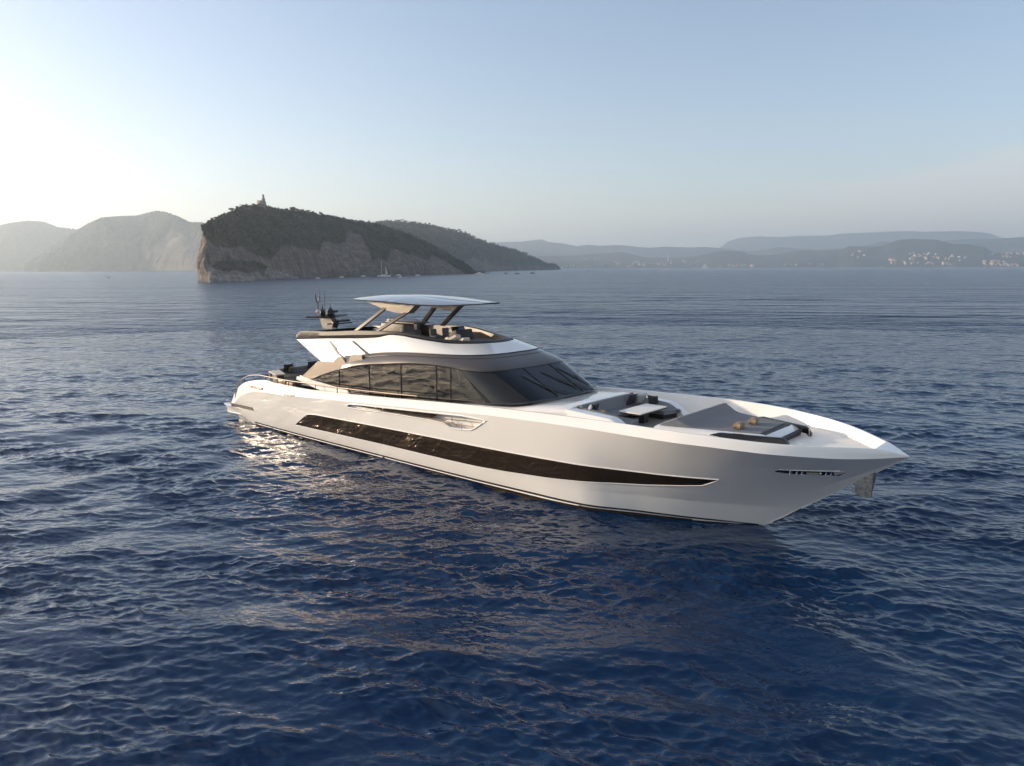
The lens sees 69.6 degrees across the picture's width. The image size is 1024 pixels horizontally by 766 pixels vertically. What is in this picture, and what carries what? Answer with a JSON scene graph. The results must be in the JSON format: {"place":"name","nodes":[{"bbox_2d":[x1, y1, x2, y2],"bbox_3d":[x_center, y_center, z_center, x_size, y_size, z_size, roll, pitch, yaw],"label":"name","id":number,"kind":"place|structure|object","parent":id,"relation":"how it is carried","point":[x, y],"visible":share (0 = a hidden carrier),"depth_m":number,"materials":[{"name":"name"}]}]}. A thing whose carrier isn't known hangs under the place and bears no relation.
{"place":"outdoors","nodes":[
{"label":"outdoors","id":0,"kind":"place"},
{"bbox_2d":[0,220,77,270],"bbox_3d":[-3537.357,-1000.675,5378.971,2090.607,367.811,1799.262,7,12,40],"label":"hills","id":1,"kind":"structure","parent":0,"point":[22,243],"depth_m":4999.90,"materials":[{"name":"grey stone"}]},
{"bbox_2d":[24,210,202,271],"bbox_3d":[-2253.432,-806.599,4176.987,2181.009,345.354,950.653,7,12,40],"label":"hills","id":2,"kind":"structure","parent":0,"point":[158,240],"depth_m":3940.18,"materials":[{"name":"grey stone"}]},
{"bbox_2d":[196,207,472,281],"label":"island","id":3,"kind":"structure","parent":0,"point":[350,256],"depth_m":898.16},
{"bbox_2d":[207,262,298,281],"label":"cliff","id":4,"kind":"structure","parent":3,"relation":"attached to","point":[217,273],"depth_m":625.32,"materials":[{"name":"stone"}]},
{"bbox_2d":[215,260,267,270],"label":"scrub","id":5,"kind":"object","parent":4,"relation":"on","point":[256,264],"visible":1,"depth_m":633.59,"materials":[{"name":"plant"}]},
{"bbox_2d":[257,194,265,206],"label":"lighthouse","id":6,"kind":"object","parent":3,"relation":"on","point":[262,201],"visible":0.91,"depth_m":825.42,"materials":[{"name":"grey stone"}]},
{"bbox_2d":[200,203,484,273],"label":"scrub","id":7,"kind":"object","parent":3,"relation":"on","point":[226,221],"visible":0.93,"depth_m":858.14,"materials":[{"name":"green plant"}]},
{"bbox_2d":[382,222,559,270],"bbox_3d":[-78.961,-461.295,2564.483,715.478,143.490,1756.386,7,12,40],"label":"headland","id":8,"kind":"structure","parent":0,"point":[483,263],"depth_m":2243.84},
{"bbox_2d":[367,219,560,268],"bbox_3d":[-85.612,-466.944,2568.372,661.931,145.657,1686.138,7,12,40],"label":"scrub","id":9,"kind":"object","parent":8,"relation":"on","point":[414,225],"visible":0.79,"depth_m":2173.72,"materials":[{"name":"green plant"}]},
{"bbox_2d":[0,267,1023,765],"bbox_3d":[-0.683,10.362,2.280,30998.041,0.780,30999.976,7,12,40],"label":"sea","id":10,"kind":"structure","parent":0,"point":[194,571],"depth_m":27.40,"materials":[{"name":"blue liquid"}]},
{"bbox_2d":[377,266,390,276],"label":"sailing yacht","id":11,"kind":"object","parent":10,"relation":"on","point":[381,275],"visible":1,"depth_m":923.24,"materials":[{"name":"white"}]},
{"bbox_2d":[224,288,909,524],"bbox_3d":[-2.222,0.096,40.796,43.940,10.200,8.600,7,12,40],"label":"motor yacht","id":12,"kind":"object","parent":10,"relation":"on","point":[495,411],"visible":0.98,"depth_m":34.79,"materials":[{"name":"white painted fibreglass"},{"name":"dark glass"},{"name":"teak"}]},
{"bbox_2d":[283,363,293,371],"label":"cushion","id":13,"kind":"object","parent":12,"relation":"on","point":[286,367],"visible":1,"depth_m":51.15,"materials":[{"name":"grey fabric"}]},
{"bbox_2d":[307,361,316,368],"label":"cushion","id":14,"kind":"object","parent":12,"relation":"on","point":[311,364],"visible":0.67,"depth_m":52.55,"materials":[{"name":"grey fabric"}]},
{"bbox_2d":[447,334,460,339],"bbox_3d":[-3.158,-2.398,39.944,0.662,0.476,0.600,3,10,21],"label":"cushion","id":15,"kind":"object","parent":12,"relation":"on","point":[456,337],"visible":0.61,"depth_m":39.70,"materials":[{"name":"beige fabric"}]},
{"bbox_2d":[458,337,469,340],"bbox_3d":[-2.611,-2.308,39.746,0.500,0.320,0.685,-7,11,-38],"label":"cushion","id":16,"kind":"object","parent":12,"relation":"on","point":[464,339],"visible":0.58,"depth_m":39.56,"materials":[{"name":"beige fabric"}]},
{"bbox_2d":[592,403,598,409],"bbox_3d":[3.747,1.191,33.645,0.314,0.502,0.600,5,10,31],"label":"cushion","id":17,"kind":"object","parent":12,"relation":"on","point":[595,406],"visible":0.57,"depth_m":33.48,"materials":[{"name":"grey fabric"}]},
{"bbox_2d":[627,393,636,404],"bbox_3d":[5.832,0.787,35.904,0.291,0.517,0.620,7,12,40],"label":"cushion","id":18,"kind":"object","parent":12,"relation":"on","point":[631,399],"visible":1,"depth_m":35.76,"materials":[{"name":"grey fabric"}]},
{"bbox_2d":[636,393,646,402],"bbox_3d":[6.339,0.741,36.055,0.500,0.523,0.280,-1,9,-4],"label":"cushion","id":19,"kind":"object","parent":12,"relation":"on","point":[641,398],"visible":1,"depth_m":35.95,"materials":[{"name":"grey fabric"}]},
{"bbox_2d":[647,395,657,404],"bbox_3d":[6.830,0.844,35.640,0.600,0.523,0.280,7,12,40],"label":"cushion","id":20,"kind":"object","parent":12,"relation":"on","point":[653,400],"visible":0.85,"depth_m":35.53,"materials":[{"name":"grey fabric"}]},
{"bbox_2d":[733,421,744,428],"bbox_3d":[9.134,1.700,29.661,0.340,0.240,0.750,5,11,33],"label":"bolster","id":21,"kind":"object","parent":12,"relation":"on","point":[738,425],"visible":1,"depth_m":29.45,"materials":[{"name":"brown fabric"}]},
{"bbox_2d":[748,417,758,424],"bbox_3d":[9.996,1.567,30.491,0.340,0.240,0.750,5,10,29],"label":"bolster","id":22,"kind":"object","parent":12,"relation":"on","point":[753,420],"visible":1,"depth_m":30.26,"materials":[{"name":"brown fabric"}]},
{"bbox_2d":[0,0,1023,247],"label":"sky","id":23,"kind":"structure","parent":0,"point":[636,123],"materials":[{"name":"blue"}]},
{"bbox_2d":[492,237,1023,257],"bbox_3d":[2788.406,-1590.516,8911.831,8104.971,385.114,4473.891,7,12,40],"label":"hills","id":24,"kind":"structure","parent":0,"point":[540,247],"depth_m":9455.78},
{"bbox_2d":[535,239,1023,267],"bbox_3d":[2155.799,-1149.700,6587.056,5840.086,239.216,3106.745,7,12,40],"label":"hills","id":25,"kind":"structure","parent":0,"point":[898,250],"depth_m":6156.07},
{"bbox_2d":[720,231,1001,250],"bbox_3d":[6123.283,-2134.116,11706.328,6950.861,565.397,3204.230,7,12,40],"label":"mountains","id":26,"kind":"structure","parent":0,"point":[806,242],"depth_m":12097.64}
]}

